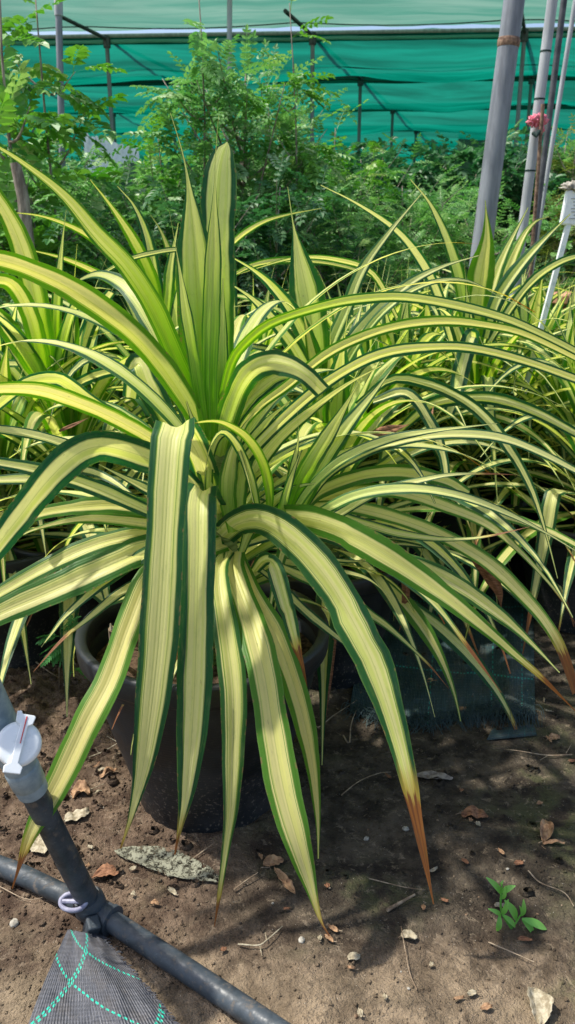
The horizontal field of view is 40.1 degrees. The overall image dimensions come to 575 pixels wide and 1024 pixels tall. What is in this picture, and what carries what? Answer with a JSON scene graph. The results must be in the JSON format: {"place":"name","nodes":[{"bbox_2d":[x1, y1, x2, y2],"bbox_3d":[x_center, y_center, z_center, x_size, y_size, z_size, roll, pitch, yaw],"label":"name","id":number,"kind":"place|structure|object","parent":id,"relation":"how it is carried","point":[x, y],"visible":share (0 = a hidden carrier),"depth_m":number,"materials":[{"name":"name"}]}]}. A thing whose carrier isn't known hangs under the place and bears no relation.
{"place":"outdoors","nodes":[
{"label":"outdoors","id":0,"kind":"place"},
{"bbox_2d":[0,311,574,1023],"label":"ground","id":1,"kind":"structure","parent":0,"point":[352,853],"depth_m":1.60,"materials":[{"name":"soil"}]},
{"bbox_2d":[10,162,47,406],"bbox_3d":[-1.119,-0.712,3.552,0.091,1.588,0.059,0,18,0],"label":"dead stake","id":2,"kind":"object","parent":1,"relation":"on","point":[23,198],"visible":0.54,"depth_m":3.33,"materials":[{"name":"wood"}]},
{"bbox_2d":[30,834,47,854],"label":"dry leaf","id":3,"kind":"object","parent":1,"relation":"on","point":[38,845],"visible":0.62,"depth_m":1.68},
{"bbox_2d":[0,517,79,668],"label":"flower pot","id":4,"kind":"object","parent":1,"relation":"on","point":[43,622],"visible":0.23,"depth_m":2.40,"materials":[{"name":"black plastic"}]},
{"bbox_2d":[0,341,170,683],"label":"striped screw pine","id":5,"kind":"object","parent":4,"relation":"in","point":[18,404],"visible":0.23,"depth_m":2.31,"materials":[{"name":"green plant"}]},
{"bbox_2d":[54,0,67,235],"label":"support post","id":6,"kind":"object","parent":1,"relation":"on","point":[58,11],"visible":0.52,"depth_m":4.93,"materials":[{"name":"metal"}]},
{"bbox_2d":[36,615,85,688],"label":"feathery weed","id":7,"kind":"object","parent":1,"relation":"on","point":[55,655],"visible":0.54,"depth_m":2.24,"materials":[{"name":"green plant"}]},
{"bbox_2d":[0,0,122,397],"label":"pinnate sapling","id":8,"kind":"object","parent":1,"relation":"on","point":[9,111],"visible":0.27,"depth_m":3.52,"materials":[{"name":"green plant"}]},
{"bbox_2d":[0,102,124,301],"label":"pinnate bush","id":9,"kind":"object","parent":1,"relation":"on","point":[79,182],"visible":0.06,"depth_m":4.48,"materials":[{"name":"green plant"}]},
{"bbox_2d":[0,0,131,367],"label":"pinnate sapling","id":10,"kind":"object","parent":1,"relation":"on","point":[20,33],"visible":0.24,"depth_m":3.75,"materials":[{"name":"green plant"}]},
{"bbox_2d":[0,133,131,295],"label":"pinnate bush","id":11,"kind":"object","parent":1,"relation":"on","point":[75,165],"visible":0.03,"depth_m":4.18,"materials":[{"name":"green plant"}]},
{"bbox_2d":[12,525,140,652],"bbox_3d":[-0.688,0.234,2.617,0.476,0.380,0.476,0,18,0],"label":"flower pot","id":12,"kind":"object","parent":1,"relation":"on","point":[87,607],"visible":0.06,"depth_m":2.46,"materials":[{"name":"black plastic"}]},
{"bbox_2d":[0,188,287,716],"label":"striped screw pine","id":13,"kind":"object","parent":12,"relation":"in","point":[35,323],"visible":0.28,"depth_m":2.23,"materials":[{"name":"green plant"}]},
{"bbox_2d":[63,807,89,821],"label":"dry leaf","id":14,"kind":"object","parent":1,"relation":"on","point":[76,814],"visible":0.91,"depth_m":1.77,"materials":[{"name":"plant"}]},
{"bbox_2d":[0,157,160,303],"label":"nursery shrub","id":15,"kind":"object","parent":1,"relation":"on","point":[73,167],"visible":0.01,"depth_m":5.50,"materials":[{"name":"green plant"}]},
{"bbox_2d":[71,779,89,798],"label":"dry leaf","id":16,"kind":"object","parent":1,"relation":"on","point":[80,786],"visible":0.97,"depth_m":1.87,"materials":[{"name":"plant"}]},
{"bbox_2d":[0,176,169,421],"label":"pinnate bush","id":17,"kind":"object","parent":1,"relation":"on","point":[117,200],"visible":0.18,"depth_m":3.71,"materials":[{"name":"green plant"}]},
{"bbox_2d":[5,145,199,477],"bbox_3d":[-0.789,-0.988,4.182,1.209,1.748,1.140,3,18,10],"label":"pinnate bush","id":18,"kind":"object","parent":1,"relation":"on","point":[144,213],"visible":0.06,"depth_m":3.92,"materials":[{"name":"green plant"}]},
{"bbox_2d":[29,930,178,1023],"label":"ground cloth","id":19,"kind":"object","parent":1,"relation":"on","point":[90,979],"visible":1,"depth_m":1.33,"materials":[{"name":"fabric"}]},
{"bbox_2d":[91,863,119,878],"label":"dry leaf","id":20,"kind":"object","parent":1,"relation":"on","point":[105,870],"visible":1,"depth_m":1.61,"materials":[{"name":"plant"}]},
{"bbox_2d":[26,129,190,405],"bbox_3d":[-1.097,-1.271,4.782,1.391,1.896,1.400,0,18,0],"label":"pinnate bush","id":21,"kind":"object","parent":1,"relation":"on","point":[145,181],"visible":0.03,"depth_m":4.55,"materials":[{"name":"green plant"}]},
{"bbox_2d":[0,679,290,1023],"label":"irrigation pipe","id":22,"kind":"object","parent":1,"relation":"on","point":[80,894],"visible":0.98,"depth_m":1.36,"materials":[{"name":"plastic"}]},
{"bbox_2d":[114,845,218,881],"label":"dry leaf","id":23,"kind":"object","parent":1,"relation":"on","point":[167,862],"visible":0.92,"depth_m":1.65,"materials":[{"name":"plant"}]},
{"bbox_2d":[80,114,253,353],"bbox_3d":[-0.713,-1.273,4.700,1.130,1.928,1.081,6,19,18],"label":"pinnate bush","id":24,"kind":"object","parent":1,"relation":"on","point":[149,141],"visible":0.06,"depth_m":4.34,"materials":[{"name":"green plant"}]},
{"bbox_2d":[64,163,291,353],"bbox_3d":[-0.514,-0.938,4.140,1.080,1.649,1.276,3,18,8],"label":"pinnate bush","id":25,"kind":"object","parent":1,"relation":"on","point":[163,221],"visible":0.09,"depth_m":3.75,"materials":[{"name":"green plant"}]},
{"bbox_2d":[108,134,286,303],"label":"nursery shrub","id":26,"kind":"object","parent":1,"relation":"on","point":[140,166],"visible":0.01,"depth_m":5.50,"materials":[{"name":"green plant"}]},
{"bbox_2d":[74,582,328,832],"bbox_3d":[-0.187,0.456,1.829,0.562,0.435,0.562,0,18,0],"label":"flower pot","id":27,"kind":"object","parent":1,"relation":"on","point":[159,801],"visible":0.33,"depth_m":1.68,"materials":[{"name":"black plastic"}]},
{"bbox_2d":[0,113,574,935],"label":"striped screw pine","id":28,"kind":"object","parent":27,"relation":"in","point":[196,607],"visible":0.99,"depth_m":1.47,"materials":[{"name":"green plant"}]},
{"bbox_2d":[123,0,280,295],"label":"feathery tree","id":29,"kind":"object","parent":1,"relation":"on","point":[200,48],"visible":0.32,"depth_m":4.28,"materials":[{"name":"green plant"}]},
{"bbox_2d":[121,145,297,257],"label":"nursery shrub","id":30,"kind":"object","parent":1,"relation":"on","point":[176,162],"visible":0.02,"depth_m":7.37,"materials":[{"name":"green plant"}]},
{"bbox_2d":[227,0,231,138],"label":"support post","id":31,"kind":"object","parent":1,"relation":"on","point":[229,19],"depth_m":7.17,"materials":[{"name":"metal"}]},
{"bbox_2d":[129,24,334,314],"bbox_3d":[-0.307,-1.535,4.724,1.241,2.430,1.364,0,18,0],"label":"feathery tree","id":32,"kind":"object","parent":1,"relation":"on","point":[246,128],"visible":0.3,"depth_m":4.37,"materials":[{"name":"green plant"}]},
{"bbox_2d":[178,38,356,348],"bbox_3d":[-0.116,-1.752,5.294,1.176,2.496,1.180,0,18,0],"label":"feathery tree","id":33,"kind":"object","parent":1,"relation":"on","point":[268,74],"visible":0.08,"depth_m":4.98,"materials":[{"name":"green plant"}]},
{"bbox_2d":[260,854,283,868],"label":"dry leaf","id":34,"kind":"object","parent":1,"relation":"on","point":[271,860],"visible":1,"depth_m":1.66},
{"bbox_2d":[261,867,295,894],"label":"dry leaf","id":35,"kind":"object","parent":1,"relation":"on","point":[287,882],"visible":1,"depth_m":1.60,"materials":[{"name":"plant"}]},
{"bbox_2d":[0,0,574,179],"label":"shade house","id":36,"kind":"structure","parent":1,"relation":"on","point":[412,84],"depth_m":9.23,"materials":[{"name":"fabric"}]},
{"bbox_2d":[83,133,139,172],"bbox_3d":[-1.635,-3.337,7.331,0.511,0.340,0.056,0,18,0],"label":"white sheet","id":37,"kind":"object","parent":36,"relation":"hanging from","point":[106,144],"visible":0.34,"depth_m":7.33,"materials":[{"name":"plastic"}]},
{"bbox_2d":[181,150,395,398],"bbox_3d":[-0.089,-1.065,4.436,1.165,1.716,1.384,11,21,31],"label":"pinnate bush","id":38,"kind":"object","parent":1,"relation":"on","point":[275,232],"visible":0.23,"depth_m":4.10,"materials":[{"name":"green plant"}]},
{"bbox_2d":[237,0,355,313],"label":"feathery tree","id":39,"kind":"object","parent":1,"relation":"on","point":[296,83],"visible":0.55,"depth_m":4.35,"materials":[{"name":"green plant"}]},
{"bbox_2d":[235,138,392,312],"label":"feathery bush","id":40,"kind":"object","parent":1,"relation":"on","point":[311,190],"visible":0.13,"depth_m":4.64,"materials":[{"name":"green plant"}]},
{"bbox_2d":[249,536,404,689],"bbox_3d":[0.120,0.299,2.407,0.476,0.380,0.476,9,20,26],"label":"flower pot","id":41,"kind":"object","parent":1,"relation":"on","point":[345,674],"visible":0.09,"depth_m":2.26,"materials":[{"name":"black plastic"}]},
{"bbox_2d":[84,187,574,764],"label":"striped screw pine","id":42,"kind":"object","parent":41,"relation":"in","point":[306,285],"visible":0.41,"depth_m":2.05,"materials":[{"name":"green plant"}]},
{"bbox_2d":[326,638,336,714],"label":"withered leaf","id":43,"kind":"object","parent":42,"relation":"attached to","point":[332,665],"visible":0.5,"depth_m":1.99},
{"bbox_2d":[372,424,408,435],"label":"withered leaf","id":44,"kind":"object","parent":42,"relation":"on","point":[391,428],"visible":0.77,"depth_m":2.06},
{"bbox_2d":[399,583,409,630],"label":"withered leaf","id":45,"kind":"object","parent":42,"relation":"attached to","point":[406,590],"visible":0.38,"depth_m":2.09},
{"bbox_2d":[472,561,502,606],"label":"withered leaf","id":46,"kind":"object","parent":42,"relation":"attached to","point":[493,583],"visible":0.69,"depth_m":1.92,"materials":[{"name":"plant"}]},
{"bbox_2d":[258,86,412,295],"bbox_3d":[0.285,-1.569,5.189,1.255,2.218,1.059,14,22,37],"label":"pinnate bush","id":47,"kind":"object","parent":1,"relation":"on","point":[378,163],"visible":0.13,"depth_m":4.82,"materials":[{"name":"green plant"}]},
{"bbox_2d":[256,132,429,295],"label":"nursery shrub","id":48,"kind":"object","parent":1,"relation":"on","point":[396,148],"visible":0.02,"depth_m":7.54,"materials":[{"name":"green plant"}]},
{"bbox_2d":[238,163,462,304],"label":"feathery bush","id":49,"kind":"object","parent":1,"relation":"on","point":[393,265],"visible":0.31,"depth_m":4.39,"materials":[{"name":"green plant"}]},
{"bbox_2d":[257,133,464,289],"bbox_3d":[0.538,-1.739,5.950,1.534,2.077,1.549,0,18,0],"label":"feathery bush","id":50,"kind":"object","parent":1,"relation":"on","point":[442,177],"visible":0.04,"depth_m":5.62,"materials":[{"name":"green plant"}]},
{"bbox_2d":[254,153,503,297],"bbox_3d":[0.674,-1.773,6.223,2.065,1.970,1.771,-1,18,-2],"label":"nursery shrub","id":51,"kind":"object","parent":1,"relation":"on","point":[393,167],"visible":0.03,"depth_m":5.78,"materials":[{"name":"green plant"}]},
{"bbox_2d":[320,136,437,292],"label":"broadleaf bush","id":52,"kind":"object","parent":1,"relation":"on","point":[385,155],"visible":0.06,"depth_m":6.31,"materials":[{"name":"green plant"}]},
{"bbox_2d":[288,154,506,297],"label":"feathery bush","id":53,"kind":"object","parent":1,"relation":"on","point":[433,230],"visible":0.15,"depth_m":4.93,"materials":[{"name":"green plant"}]},
{"bbox_2d":[321,135,474,235],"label":"broadleaf bush","id":54,"kind":"object","parent":1,"relation":"on","point":[439,147],"visible":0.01,"depth_m":7.45,"materials":[{"name":"green plant"}]},
{"bbox_2d":[386,893,414,911],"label":"twig","id":55,"kind":"object","parent":1,"relation":"on","point":[392,907],"visible":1,"depth_m":1.54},
{"bbox_2d":[367,470,448,584],"bbox_3d":[0.417,0.055,3.116,0.476,0.380,0.476,16,24,40],"label":"flower pot","id":56,"kind":"object","parent":1,"relation":"on","point":[412,550],"visible":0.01,"depth_m":2.88,"materials":[{"name":"black plastic"}]},
{"bbox_2d":[237,254,564,653],"bbox_3d":[0.290,-0.287,2.963,1.528,1.296,1.662,-6,19,-18],"label":"striped screw pine","id":57,"kind":"object","parent":56,"relation":"in","point":[426,370],"visible":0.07,"depth_m":2.70,"materials":[{"name":"green plant"}]},
{"bbox_2d":[239,185,574,620],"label":"striped screw pine","id":58,"kind":"object","parent":56,"relation":"in","point":[417,254],"visible":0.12,"depth_m":2.56,"materials":[{"name":"green plant"}]},
{"bbox_2d":[398,929,417,938],"bbox_3d":[0.225,0.789,1.470,0.035,0.012,0.020,6,19,17],"label":"stone","id":59,"kind":"object","parent":1,"relation":"on","point":[410,934],"visible":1,"depth_m":1.47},
{"bbox_2d":[417,770,452,779],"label":"dry leaf","id":60,"kind":"object","parent":1,"relation":"on","point":[430,774],"visible":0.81,"depth_m":1.93,"materials":[{"name":"grey plant"}]},
{"bbox_2d":[340,562,544,739],"bbox_3d":[0.667,0.140,3.456,0.813,0.058,2.936,5,18,15],"label":"ground cloth","id":61,"kind":"object","parent":1,"relation":"on","point":[517,686],"visible":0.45,"depth_m":2.34,"materials":[{"name":"fabric"}]},
{"bbox_2d":[420,475,530,594],"bbox_3d":[0.677,0.092,3.023,0.476,0.380,0.476,-8,19,-23],"label":"flower pot","id":62,"kind":"object","parent":61,"relation":"on","point":[449,520],"visible":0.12,"depth_m":2.83,"materials":[{"name":"black plastic"}]},
{"bbox_2d":[287,180,574,626],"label":"striped screw pine","id":63,"kind":"object","parent":62,"relation":"in","point":[503,272],"visible":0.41,"depth_m":2.66,"materials":[{"name":"green plant"}]},
{"bbox_2d":[483,458,553,487],"bbox_3d":[0.988,-0.049,3.450,0.476,0.380,0.476,1,18,4],"label":"flower pot","id":64,"kind":"object","parent":61,"relation":"on","point":[544,485],"visible":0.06,"depth_m":3.21,"materials":[{"name":"black plastic"}]},
{"bbox_2d":[388,252,574,561],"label":"striped screw pine","id":65,"kind":"object","parent":64,"relation":"in","point":[525,315],"visible":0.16,"depth_m":3.10,"materials":[{"name":"green plant"}]},
{"bbox_3d":[0.597,-0.059,3.499,0.476,0.380,0.476,-9,20,-26],"label":"flower pot","id":66,"kind":"object","parent":61,"relation":"on","visible":0},
{"bbox_2d":[327,265,572,554],"bbox_3d":[0.592,-0.397,3.325,1.559,1.322,1.696,-9,20,-26],"label":"striped screw pine","id":67,"kind":"object","parent":66,"relation":"in","point":[473,491],"visible":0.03,"depth_m":3.13,"materials":[{"name":"green plant"}]},
{"bbox_3d":[0.801,-0.225,4.024,0.476,0.380,0.476,-4,18,-11],"label":"flower pot","id":68,"kind":"object","parent":61,"relation":"on","visible":0},
{"bbox_2d":[366,262,574,457],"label":"striped screw pine","id":69,"kind":"object","parent":68,"relation":"in","point":[513,290],"visible":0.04,"depth_m":3.69,"materials":[{"name":"green plant"}]},
{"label":"flower pot","id":70,"kind":"object","parent":61,"relation":"on","visible":0},
{"bbox_2d":[410,270,574,425],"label":"striped screw pine","id":71,"kind":"object","parent":70,"relation":"in","point":[553,298],"visible":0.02,"depth_m":4.13,"materials":[{"name":"green plant"}]},
{"bbox_2d":[341,174,556,298],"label":"feathery bush","id":72,"kind":"object","parent":1,"relation":"on","point":[506,235],"visible":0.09,"depth_m":5.04,"materials":[{"name":"green plant"}]},
{"bbox_2d":[355,140,574,270],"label":"nursery shrub","id":73,"kind":"object","parent":1,"relation":"on","point":[434,154],"visible":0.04,"depth_m":6.13,"materials":[{"name":"green plant"}]},
{"bbox_2d":[457,805,487,817],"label":"dry leaf","id":74,"kind":"object","parent":1,"relation":"on","point":[474,811],"visible":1,"depth_m":1.79,"materials":[{"name":"plant"}]},
{"bbox_2d":[380,150,571,285],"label":"broadleaf bush","id":75,"kind":"object","parent":1,"relation":"on","point":[507,187],"visible":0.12,"depth_m":5.63,"materials":[{"name":"green plant"}]},
{"bbox_2d":[408,125,553,170],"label":"nursery shrub","id":76,"kind":"object","parent":1,"relation":"on","point":[473,139],"visible":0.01,"depth_m":8.26,"materials":[{"name":"green plant"}]},
{"bbox_2d":[407,171,574,298],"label":"feathery bush","id":77,"kind":"object","parent":1,"relation":"on","point":[463,228],"visible":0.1,"depth_m":4.83,"materials":[{"name":"green plant"}]},
{"bbox_2d":[469,0,524,265],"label":"support post","id":78,"kind":"object","parent":1,"relation":"on","point":[508,42],"visible":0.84,"depth_m":3.32,"materials":[{"name":"metal"}]},
{"bbox_2d":[425,126,574,289],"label":"nursery shrub","id":79,"kind":"object","parent":1,"relation":"on","point":[562,156],"visible":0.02,"depth_m":6.06,"materials":[{"name":"green plant"}]},
{"bbox_2d":[432,119,574,295],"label":"broadleaf bush","id":80,"kind":"object","parent":1,"relation":"on","point":[509,145],"visible":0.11,"depth_m":5.85,"materials":[{"name":"green plant"}]},
{"bbox_2d":[486,877,545,932],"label":"weed seedling","id":81,"kind":"object","parent":1,"relation":"on","point":[530,923],"visible":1,"depth_m":1.48,"materials":[{"name":"green plant"}]},
{"bbox_2d":[509,0,557,299],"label":"support post","id":82,"kind":"object","parent":1,"relation":"on","point":[543,68],"visible":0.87,"depth_m":3.86,"materials":[{"name":"metal"}]},
{"bbox_2d":[526,113,548,131],"bbox_3d":[1.217,-1.887,3.838,0.115,0.116,0.062,0,18,0],"label":"tied rag","id":83,"kind":"object","parent":82,"relation":"attached to","point":[533,120],"visible":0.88,"depth_m":3.83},
{"bbox_2d":[495,471,574,584],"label":"flower pot","id":84,"kind":"object","parent":1,"relation":"on","point":[516,565],"visible":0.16,"depth_m":3.02,"materials":[{"name":"black plastic"}]},
{"bbox_2d":[401,286,574,577],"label":"striped screw pine","id":85,"kind":"object","parent":84,"relation":"in","point":[504,493],"visible":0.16,"depth_m":2.88,"materials":[{"name":"green plant"}]},
{"bbox_2d":[514,190,574,418],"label":"pipe","id":86,"kind":"object","parent":84,"relation":"in","point":[568,207],"visible":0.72,"depth_m":2.84,"materials":[{"name":"white plastic"}]},
{"bbox_2d":[558,180,574,191],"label":"snail cluster","id":87,"kind":"object","parent":86,"relation":"on","point":[568,185],"visible":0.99,"depth_m":2.77,"materials":[{"name":"stone"}]},
{"bbox_2d":[528,104,544,300],"bbox_3d":[1.242,-1.049,4.074,0.051,1.908,0.018,0,18,0],"label":"steel rod","id":88,"kind":"object","parent":1,"relation":"on","point":[537,177],"visible":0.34,"depth_m":3.88,"materials":[{"name":"metal"}]},
{"bbox_2d":[527,987,553,1023],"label":"rock","id":89,"kind":"object","parent":1,"relation":"on","point":[541,1002],"visible":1,"depth_m":1.33,"materials":[{"name":"stone"}]},
{"bbox_2d":[514,496,574,633],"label":"flower pot","id":90,"kind":"object","parent":1,"relation":"on","point":[549,600],"visible":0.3,"depth_m":2.64,"materials":[{"name":"black plastic"}]},
{"bbox_2d":[388,294,574,653],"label":"striped screw pine","id":91,"kind":"object","parent":90,"relation":"in","point":[553,515],"visible":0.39,"depth_m":2.47,"materials":[{"name":"green plant"}]},
{"bbox_2d":[526,0,566,279],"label":"support post","id":92,"kind":"object","parent":1,"relation":"on","point":[555,69],"visible":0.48,"depth_m":4.04,"materials":[{"name":"metal"}]},
{"bbox_2d":[540,819,553,848],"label":"dry leaf","id":93,"kind":"object","parent":1,"relation":"on","point":[546,829],"visible":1,"depth_m":1.73,"materials":[{"name":"plant"}]},
{"bbox_2d":[526,125,574,282],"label":"slender conifer","id":94,"kind":"object","parent":1,"relation":"on","point":[555,169],"visible":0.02,"depth_m":6.07,"materials":[{"name":"plant"}]},
{"bbox_2d":[529,113,574,306],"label":"slender conifer","id":95,"kind":"object","parent":1,"relation":"on","point":[555,241],"visible":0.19,"depth_m":5.23,"materials":[{"name":"plant"}]},
{"bbox_2d":[533,0,574,272],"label":"support post","id":96,"kind":"object","parent":1,"relation":"on","point":[560,91],"visible":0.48,"depth_m":4.42,"materials":[{"name":"metal"}]},
{"bbox_2d":[536,140,574,290],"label":"nursery shrub","id":97,"kind":"object","parent":1,"relation":"on","point":[565,155],"visible":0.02,"depth_m":5.95,"materials":[{"name":"green plant"}]},
{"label":"flower pot","id":98,"kind":"object","parent":1,"relation":"on","visible":0},
{"bbox_2d":[9,179,302,626],"bbox_3d":[-0.345,-0.332,2.776,1.696,1.526,1.559,-9,20,-27],"label":"striped screw pine","id":99,"kind":"object","parent":98,"relation":"in","point":[146,252],"visible":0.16,"depth_m":2.57,"materials":[{"name":"green plant"}]},
{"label":"flower pot","id":100,"kind":"object","parent":1,"relation":"on","visible":0},
{"bbox_2d":[0,302,139,552],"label":"striped screw pine","id":101,"kind":"object","parent":100,"relation":"in","point":[38,543],"visible":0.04,"depth_m":2.55,"materials":[{"name":"green plant"}]},
{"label":"flower pot","id":102,"kind":"object","parent":1,"relation":"on","visible":0},
{"bbox_2d":[100,208,418,478],"bbox_3d":[-0.121,-0.400,3.088,1.478,1.459,1.614,-3,18,-9],"label":"striped screw pine","id":103,"kind":"object","parent":102,"relation":"in","point":[245,232],"visible":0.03,"depth_m":2.76,"materials":[{"name":"green plant"}]},
{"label":"flower pot","id":104,"kind":"object","parent":1,"relation":"on","visible":0},
{"bbox_2d":[273,258,500,488],"bbox_3d":[0.275,-0.499,3.673,1.696,1.322,1.559,6,19,19],"label":"striped screw pine","id":105,"kind":"object","parent":104,"relation":"in","point":[397,308],"visible":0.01,"depth_m":3.30,"materials":[{"name":"green plant"}]},
{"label":"flower pot","id":106,"kind":"object","parent":1,"relation":"on","visible":0},
{"bbox_2d":[328,266,418,341],"bbox_3d":[0.689,-0.828,4.641,1.643,1.254,1.476,-13,22,-35],"label":"striped screw pine","id":107,"kind":"object","parent":106,"relation":"in","point":[412,308],"visible":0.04,"depth_m":4.19,"materials":[{"name":"green plant"}]},
{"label":"flower pot","id":108,"kind":"object","parent":1,"relation":"on","visible":0},
{"bbox_2d":[363,258,574,469],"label":"striped screw pine","id":109,"kind":"object","parent":108,"relation":"in","point":[452,288],"visible":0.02,"depth_m":3.48,"materials":[{"name":"green plant"}]},
{"bbox_2d":[515,258,574,363],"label":"striped screw pine","id":110,"kind":"object","parent":108,"relation":"in","point":[571,300],"visible":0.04,"depth_m":3.92,"materials":[{"name":"green plant"}]},
{"bbox_2d":[6,23,574,34],"label":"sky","id":111,"kind":"structure","parent":0,"point":[534,24],"materials":[{"name":"white"}]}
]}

